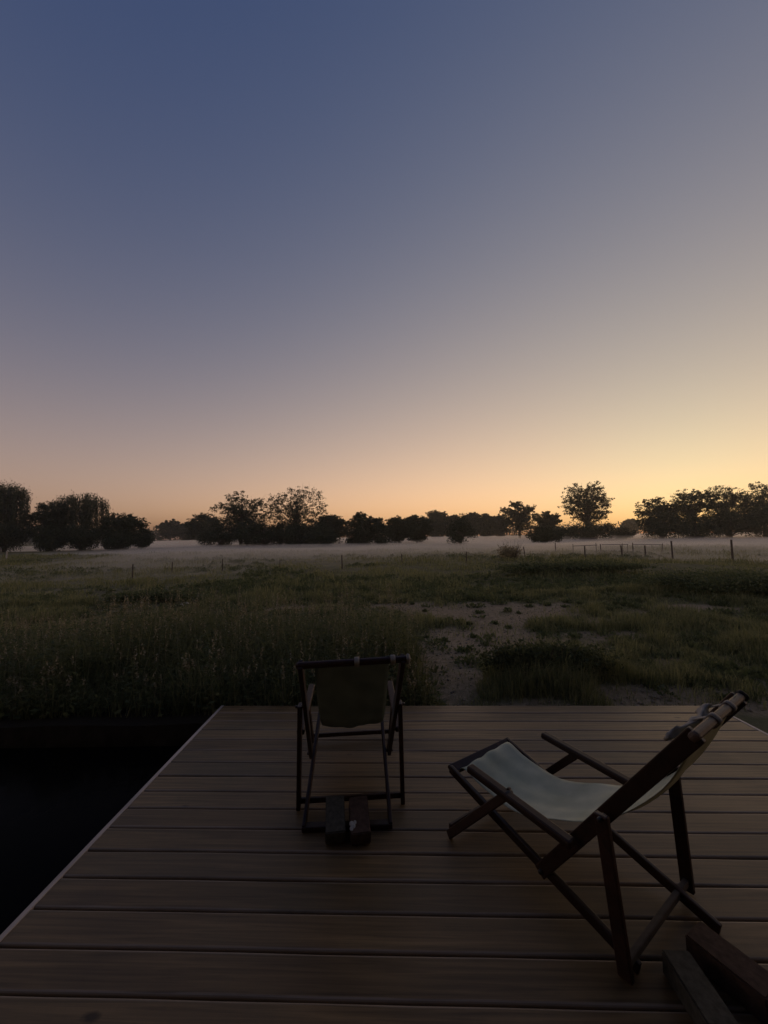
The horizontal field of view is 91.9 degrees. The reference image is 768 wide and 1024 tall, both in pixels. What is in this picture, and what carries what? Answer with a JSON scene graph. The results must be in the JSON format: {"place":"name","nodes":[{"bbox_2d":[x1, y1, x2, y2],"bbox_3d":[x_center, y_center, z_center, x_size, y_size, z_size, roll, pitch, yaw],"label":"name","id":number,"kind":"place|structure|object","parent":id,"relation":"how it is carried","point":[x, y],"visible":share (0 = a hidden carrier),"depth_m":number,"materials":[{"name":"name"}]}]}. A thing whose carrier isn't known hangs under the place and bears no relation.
{"place":"outdoors","nodes":[
{"label":"outdoors","id":0,"kind":"place"},
{"bbox_2d":[0,746,181,934],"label":"pond water","id":1,"kind":"structure","parent":0,"point":[60,808],"depth_m":2.70,"materials":[{"name":"black liquid"}]},
{"bbox_2d":[0,723,203,747],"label":"pond bank","id":2,"kind":"structure","parent":0,"point":[62,736],"depth_m":3.44,"materials":[{"name":"brown soil"}]},
{"bbox_2d":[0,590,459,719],"bbox_3d":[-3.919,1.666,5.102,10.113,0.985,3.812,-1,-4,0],"label":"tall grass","id":3,"kind":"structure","parent":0,"point":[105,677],"depth_m":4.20,"materials":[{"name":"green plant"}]},
{"bbox_2d":[0,532,767,732],"bbox_3d":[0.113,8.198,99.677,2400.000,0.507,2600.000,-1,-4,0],"label":"ground","id":4,"kind":"structure","parent":0,"point":[757,718],"depth_m":9.04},
{"bbox_2d":[0,479,32,551],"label":"willow tree","id":5,"kind":"object","parent":4,"relation":"on","point":[12,500],"visible":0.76,"depth_m":57.77,"materials":[{"name":"green plant"}]},
{"bbox_2d":[0,522,34,551],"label":"bush","id":6,"kind":"object","parent":4,"relation":"on","point":[13,536],"visible":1,"depth_m":55.52,"materials":[{"name":"green plant"}]},
{"bbox_2d":[19,501,78,550],"bbox_3d":[-54.949,2.445,61.117,7.991,8.697,7.464,0,-4,-16],"label":"round tree","id":7,"kind":"object","parent":4,"relation":"on","point":[47,518],"visible":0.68,"depth_m":59.74,"materials":[{"name":"green plant"}]},
{"bbox_2d":[31,526,67,551],"bbox_3d":[-52.285,4.250,58.026,4.639,4.198,4.297,0,-4,-5],"label":"bush","id":8,"kind":"object","parent":4,"relation":"on","point":[48,540],"visible":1,"depth_m":57.19,"materials":[{"name":"green plant"}]},
{"bbox_2d":[59,523,101,550],"bbox_3d":[-49.043,4.118,60.044,7.628,4.713,5.283,-2,-4,12],"label":"bush","id":9,"kind":"object","parent":4,"relation":"on","point":[80,538],"visible":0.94,"depth_m":58.79,"materials":[{"name":"green plant"}]},
{"bbox_2d":[53,490,110,550],"bbox_3d":[-52.171,1.635,64.088,8.256,10.702,7.680,-1,-4,-3],"label":"willow tree","id":10,"kind":"object","parent":4,"relation":"on","point":[84,507],"visible":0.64,"depth_m":62.68,"materials":[{"name":"green plant"}]},
{"bbox_2d":[91,528,140,550],"bbox_3d":[-43.066,4.508,59.777,6.478,3.957,5.751,-1,-4,9],"label":"bush","id":11,"kind":"object","parent":4,"relation":"on","point":[115,543],"visible":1,"depth_m":59.32,"materials":[{"name":"green plant"}]},
{"bbox_2d":[93,511,150,549],"bbox_3d":[-44.179,2.989,63.137,8.008,7.498,7.597,0,-4,-13],"label":"bushy tree","id":12,"kind":"object","parent":4,"relation":"on","point":[129,523],"visible":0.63,"depth_m":61.81,"materials":[{"name":"green plant"}]},
{"bbox_2d":[132,528,154,549],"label":"bush","id":13,"kind":"object","parent":4,"relation":"on","point":[145,541],"visible":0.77,"depth_m":63.43,"materials":[{"name":"green plant"}]},
{"bbox_2d":[96,587,216,603],"bbox_3d":[-6.286,2.351,10.444,3.427,0.452,1.229,-1,-4,0],"label":"weed mound","id":14,"kind":"object","parent":4,"relation":"on","point":[152,595],"visible":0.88,"depth_m":10.23,"materials":[{"name":"green plant"}]},
{"bbox_2d":[154,519,179,542],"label":"tree","id":15,"kind":"object","parent":4,"relation":"on","point":[170,527],"visible":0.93,"depth_m":187.75,"materials":[{"name":"green plant"}]},
{"bbox_2d":[175,522,197,541],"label":"tree","id":16,"kind":"object","parent":4,"relation":"on","point":[181,534],"visible":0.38,"depth_m":186.97,"materials":[{"name":"green plant"}]},
{"bbox_2d":[183,512,220,544],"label":"round tree","id":17,"kind":"object","parent":4,"relation":"on","point":[195,527],"visible":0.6,"depth_m":109.60,"materials":[{"name":"green plant"}]},
{"bbox_2d":[0,592,427,717],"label":"dry stalks","id":18,"kind":"object","parent":4,"relation":"on","point":[203,645],"visible":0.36,"depth_m":4.45,"materials":[{"name":"plant"}]},
{"bbox_2d":[0,577,430,693],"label":"seed heads","id":19,"kind":"object","parent":18,"relation":"attached to","point":[134,608],"visible":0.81,"depth_m":4.55,"materials":[{"name":"plant"}]},
{"bbox_2d":[196,520,237,546],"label":"bush","id":20,"kind":"object","parent":4,"relation":"on","point":[212,537],"visible":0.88,"depth_m":72.13,"materials":[{"name":"green plant"}]},
{"bbox_2d":[208,490,269,545],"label":"airy tree","id":21,"kind":"object","parent":4,"relation":"on","point":[237,511],"visible":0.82,"depth_m":76.76,"materials":[{"name":"green plant"}]},
{"bbox_2d":[220,521,270,546],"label":"bush","id":22,"kind":"object","parent":4,"relation":"on","point":[236,537],"visible":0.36,"depth_m":71.38,"materials":[{"name":"green plant"}]},
{"bbox_2d":[235,517,286,546],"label":"bush","id":23,"kind":"object","parent":4,"relation":"on","point":[255,527],"visible":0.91,"depth_m":68.68,"materials":[{"name":"green plant"}]},
{"bbox_2d":[258,520,302,546],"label":"bush","id":24,"kind":"object","parent":4,"relation":"on","point":[281,543],"visible":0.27,"depth_m":71.01,"materials":[{"name":"green plant"}]},
{"bbox_2d":[258,486,327,545],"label":"airy tree","id":25,"kind":"object","parent":4,"relation":"on","point":[295,514],"visible":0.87,"depth_m":73.14,"materials":[{"name":"green plant"}]},
{"bbox_2d":[278,522,320,546],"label":"bush","id":26,"kind":"object","parent":4,"relation":"on","point":[294,533],"visible":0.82,"depth_m":67.41,"materials":[{"name":"green plant"}]},
{"bbox_2d":[301,518,336,545],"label":"bush","id":27,"kind":"object","parent":4,"relation":"on","point":[320,524],"visible":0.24,"depth_m":72.46,"materials":[{"name":"green plant"}]},
{"bbox_2d":[306,527,343,546],"bbox_3d":[-10.573,4.460,65.836,5.712,3.804,5.704,-3,-5,34],"label":"bush","id":28,"kind":"object","parent":4,"relation":"on","point":[320,537],"visible":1,"depth_m":64.99,"materials":[{"name":"green plant"}]},
{"bbox_2d":[314,514,350,544],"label":"round tree","id":29,"kind":"object","parent":4,"relation":"on","point":[335,522],"visible":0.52,"depth_m":76.45,"materials":[{"name":"green plant"}]},
{"bbox_2d":[341,525,372,545],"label":"bush","id":30,"kind":"object","parent":4,"relation":"on","point":[361,537],"visible":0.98,"depth_m":68.11,"materials":[{"name":"green plant"}]},
{"bbox_2d":[343,511,383,533],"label":"misty tree","id":31,"kind":"object","parent":4,"relation":"on","point":[359,519],"visible":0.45,"depth_m":70.24,"materials":[{"name":"green plant"}]},
{"bbox_2d":[363,518,394,544],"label":"bush","id":32,"kind":"object","parent":4,"relation":"on","point":[378,527],"visible":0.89,"depth_m":69.21,"materials":[{"name":"green plant"}]},
{"bbox_2d":[0,705,767,1023],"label":"wooden deck","id":33,"kind":"structure","parent":4,"relation":"on","point":[201,878],"depth_m":1.68,"materials":[{"name":"brown wood"}]},
{"bbox_2d":[325,795,345,844],"bbox_3d":[-0.266,1.674,2.026,0.107,0.076,0.212,0,10,-8],"label":"paver block","id":34,"kind":"object","parent":33,"relation":"on","point":[335,829],"depth_m":1.98,"materials":[{"name":"grey concrete"}]},
{"bbox_2d":[295,653,410,832],"bbox_3d":[-0.224,1.276,2.474,0.674,0.989,1.232,-1,-4,-4],"label":"deck chair","id":35,"kind":"object","parent":33,"relation":"on","point":[351,693],"visible":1,"depth_m":2.06,"materials":[{"name":"brown wood"}]},
{"bbox_2d":[349,796,370,845],"bbox_3d":[-0.135,1.670,2.018,0.110,0.079,0.212,0,10,-8],"label":"paver block","id":36,"kind":"object","parent":33,"relation":"on","point":[359,824],"depth_m":1.97,"materials":[{"name":"red brick"}]},
{"bbox_2d":[446,690,748,985],"bbox_3d":[0.881,1.224,1.798,0.707,0.974,1.238,2,-4,-33],"label":"deck chair","id":37,"kind":"object","parent":33,"relation":"on","point":[510,774],"visible":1,"depth_m":1.62,"materials":[{"name":"brown wood"}]},
{"bbox_2d":[662,950,737,1023],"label":"wooden beam","id":38,"kind":"structure","parent":33,"relation":"on","point":[701,1000],"depth_m":1.24,"materials":[{"name":"brown wood"}]},
{"bbox_2d":[685,921,767,1023],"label":"wooden beam","id":39,"kind":"structure","parent":33,"relation":"on","point":[735,973],"depth_m":1.30,"materials":[{"name":"brown wood"}]},
{"bbox_2d":[0,574,767,710],"bbox_3d":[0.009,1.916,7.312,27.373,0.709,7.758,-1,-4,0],"label":"meadow grass","id":40,"kind":"structure","parent":4,"relation":"on","point":[553,678],"depth_m":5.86,"materials":[{"name":"green plant"}]},
{"bbox_2d":[22,518,751,543],"bbox_3d":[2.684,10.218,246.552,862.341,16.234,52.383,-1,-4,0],"label":"distant wood","id":41,"kind":"object","parent":4,"relation":"on","point":[159,538],"visible":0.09,"depth_m":236.29,"materials":[{"name":"green plant"}]},
{"bbox_2d":[384,515,419,543],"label":"round tree","id":42,"kind":"object","parent":4,"relation":"on","point":[403,529],"visible":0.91,"depth_m":74.32,"materials":[{"name":"green plant"}]},
{"bbox_2d":[402,514,434,543],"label":"round tree","id":43,"kind":"object","parent":4,"relation":"on","point":[425,527],"visible":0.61,"depth_m":78.54,"materials":[{"name":"green plant"}]},
{"bbox_2d":[425,510,452,539],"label":"distant tree","id":44,"kind":"object","parent":4,"relation":"on","point":[436,517],"visible":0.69,"depth_m":147.20,"materials":[{"name":"green plant"}]},
{"bbox_2d":[442,514,459,536],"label":"distant tree","id":45,"kind":"object","parent":4,"relation":"on","point":[451,517],"visible":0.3,"depth_m":148.29,"materials":[{"name":"green plant"}]},
{"bbox_2d":[444,516,478,545],"bbox_3d":[11.761,2.901,56.806,5.264,4.973,4.061,-1,-4,3],"label":"bush","id":46,"kind":"object","parent":4,"relation":"on","point":[462,528],"visible":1,"depth_m":56.40,"materials":[{"name":"green plant"}]},
{"bbox_2d":[457,512,481,538],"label":"distant tree","id":47,"kind":"object","parent":4,"relation":"on","point":[472,517],"visible":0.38,"depth_m":149.28,"materials":[{"name":"green plant"}]},
{"bbox_2d":[474,513,498,538],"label":"distant tree","id":48,"kind":"object","parent":4,"relation":"on","point":[484,528],"visible":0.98,"depth_m":146.14,"materials":[{"name":"green plant"}]},
{"bbox_2d":[492,514,510,538],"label":"distant tree","id":49,"kind":"object","parent":4,"relation":"on","point":[500,531],"visible":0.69,"depth_m":148.02,"materials":[{"name":"green plant"}]},
{"bbox_2d":[496,539,521,559],"bbox_3d":[8.003,2.380,23.457,1.876,1.359,1.427,-1,-4,0],"label":"twiggy shrub","id":50,"kind":"object","parent":4,"relation":"on","point":[508,551],"visible":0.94,"depth_m":23.25,"materials":[{"name":"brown plant"}]},
{"bbox_2d":[499,501,540,539],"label":"airy tree","id":51,"kind":"object","parent":4,"relation":"on","point":[522,518],"visible":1,"depth_m":110.37,"materials":[{"name":"green plant"}]},
{"bbox_2d":[450,633,629,676],"bbox_3d":[1.756,1.654,4.331,1.982,0.516,0.706,-1,-4,0],"label":"bramble bush","id":52,"kind":"object","parent":4,"relation":"on","point":[528,651],"visible":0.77,"depth_m":4.17,"materials":[{"name":"green plant"}]},
{"bbox_2d":[524,524,563,544],"bbox_3d":[27.432,3.957,64.185,6.754,3.761,4.682,0,-4,-6],"label":"bush","id":53,"kind":"object","parent":4,"relation":"on","point":[544,535],"visible":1,"depth_m":63.27,"materials":[{"name":"green plant"}]},
{"bbox_2d":[534,511,562,528],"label":"airy tree","id":54,"kind":"object","parent":4,"relation":"on","point":[549,520],"visible":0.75,"depth_m":98.74,"materials":[{"name":"green plant"}]},
{"bbox_2d":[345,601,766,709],"bbox_3d":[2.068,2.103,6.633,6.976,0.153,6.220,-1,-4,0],"label":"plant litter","id":55,"kind":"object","parent":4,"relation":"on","point":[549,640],"visible":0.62,"depth_m":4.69,"materials":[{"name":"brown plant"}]},
{"bbox_2d":[552,526,578,540],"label":"bush","id":56,"kind":"object","parent":4,"relation":"on","point":[567,533],"visible":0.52,"depth_m":90.56,"materials":[{"name":"green plant"}]},
{"bbox_2d":[374,601,767,711],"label":"sand clods","id":57,"kind":"object","parent":4,"relation":"on","point":[639,702],"visible":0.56,"depth_m":5.02,"materials":[{"name":"beige sand"}]},
{"bbox_2d":[477,556,670,573],"bbox_3d":[7.245,2.102,14.582,7.144,0.606,2.277,-1,-4,0],"label":"weed mound","id":58,"kind":"object","parent":4,"relation":"on","point":[575,565],"visible":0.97,"depth_m":14.40,"materials":[{"name":"green plant"}]},
{"bbox_2d":[557,480,614,525],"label":"oak tree","id":59,"kind":"object","parent":4,"relation":"on","point":[588,505],"visible":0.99,"depth_m":89.05,"materials":[{"name":"green plant"}]},
{"bbox_2d":[570,519,618,541],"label":"bush","id":60,"kind":"object","parent":4,"relation":"on","point":[589,532],"visible":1,"depth_m":80.62,"materials":[{"name":"green plant"}]},
{"bbox_2d":[573,543,662,552],"bbox_3d":[18.819,3.034,29.853,7.345,1.167,0.229,-1,-4,0],"label":"rail fence","id":61,"kind":"object","parent":4,"relation":"on","point":[622,544],"visible":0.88,"depth_m":29.77,"materials":[{"name":"brown wood"}]},
{"bbox_2d":[609,527,637,539],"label":"bush","id":62,"kind":"object","parent":4,"relation":"on","point":[621,534],"visible":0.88,"depth_m":88.75,"materials":[{"name":"green plant"}]},
{"bbox_2d":[619,519,642,531],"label":"tree","id":63,"kind":"object","parent":4,"relation":"on","point":[631,524],"visible":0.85,"depth_m":177.97,"materials":[{"name":"green plant"}]},
{"bbox_2d":[633,497,688,539],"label":"grove tree","id":64,"kind":"object","parent":4,"relation":"on","point":[649,510],"visible":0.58,"depth_m":83.26,"materials":[{"name":"green plant"}]},
{"bbox_2d":[635,510,693,540],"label":"bush","id":65,"kind":"object","parent":4,"relation":"on","point":[663,529],"visible":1,"depth_m":78.41,"materials":[{"name":"green plant"}]},
{"bbox_2d":[670,541,673,558],"bbox_3d":[18.058,2.513,23.259,0.116,1.413,0.104,-1,-4,0],"label":"fence post","id":66,"kind":"object","parent":4,"relation":"on","point":[672,550],"visible":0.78,"depth_m":23.25,"materials":[{"name":"brown wood"}]},
{"bbox_2d":[666,488,720,538],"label":"grove tree","id":67,"kind":"object","parent":4,"relation":"on","point":[694,507],"visible":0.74,"depth_m":82.71,"materials":[{"name":"green plant"}]},
{"bbox_2d":[621,564,767,595],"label":"weed mound","id":68,"kind":"object","parent":4,"relation":"on","point":[729,580],"visible":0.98,"depth_m":9.30,"materials":[{"name":"green plant"}]},
{"bbox_2d":[677,513,722,539],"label":"bush","id":69,"kind":"object","parent":4,"relation":"on","point":[698,526],"visible":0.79,"depth_m":78.85,"materials":[{"name":"green plant"}]},
{"bbox_2d":[697,485,759,538],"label":"grove tree","id":70,"kind":"object","parent":4,"relation":"on","point":[731,498],"visible":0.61,"depth_m":82.92,"materials":[{"name":"green plant"}]},
{"bbox_2d":[730,540,733,559],"bbox_3d":[20.166,2.361,21.495,0.117,1.529,0.116,-1,-4,0],"label":"fence post","id":71,"kind":"object","parent":4,"relation":"on","point":[731,545],"visible":0.7,"depth_m":21.49,"materials":[{"name":"brown wood"}]},
{"bbox_2d":[698,508,767,539],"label":"bush","id":72,"kind":"object","parent":4,"relation":"on","point":[726,526],"visible":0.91,"depth_m":77.11,"materials":[{"name":"green plant"}]},
{"bbox_2d":[726,504,767,539],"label":"bush","id":73,"kind":"object","parent":4,"relation":"on","point":[765,516],"visible":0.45,"depth_m":77.11,"materials":[{"name":"green plant"}]},
{"bbox_2d":[733,481,767,536],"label":"grove tree","id":74,"kind":"object","parent":4,"relation":"on","point":[760,498],"visible":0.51,"depth_m":83.68,"materials":[{"name":"green plant"}]},
{"bbox_2d":[0,543,767,607],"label":"meadow grass","id":75,"kind":"structure","parent":0,"point":[738,560],"depth_m":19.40,"materials":[{"name":"plant"}]},
{"bbox_2d":[0,0,767,539],"label":"sky","id":76,"kind":"structure","parent":0,"point":[386,259],"materials":[{"name":"blue"}]}
]}

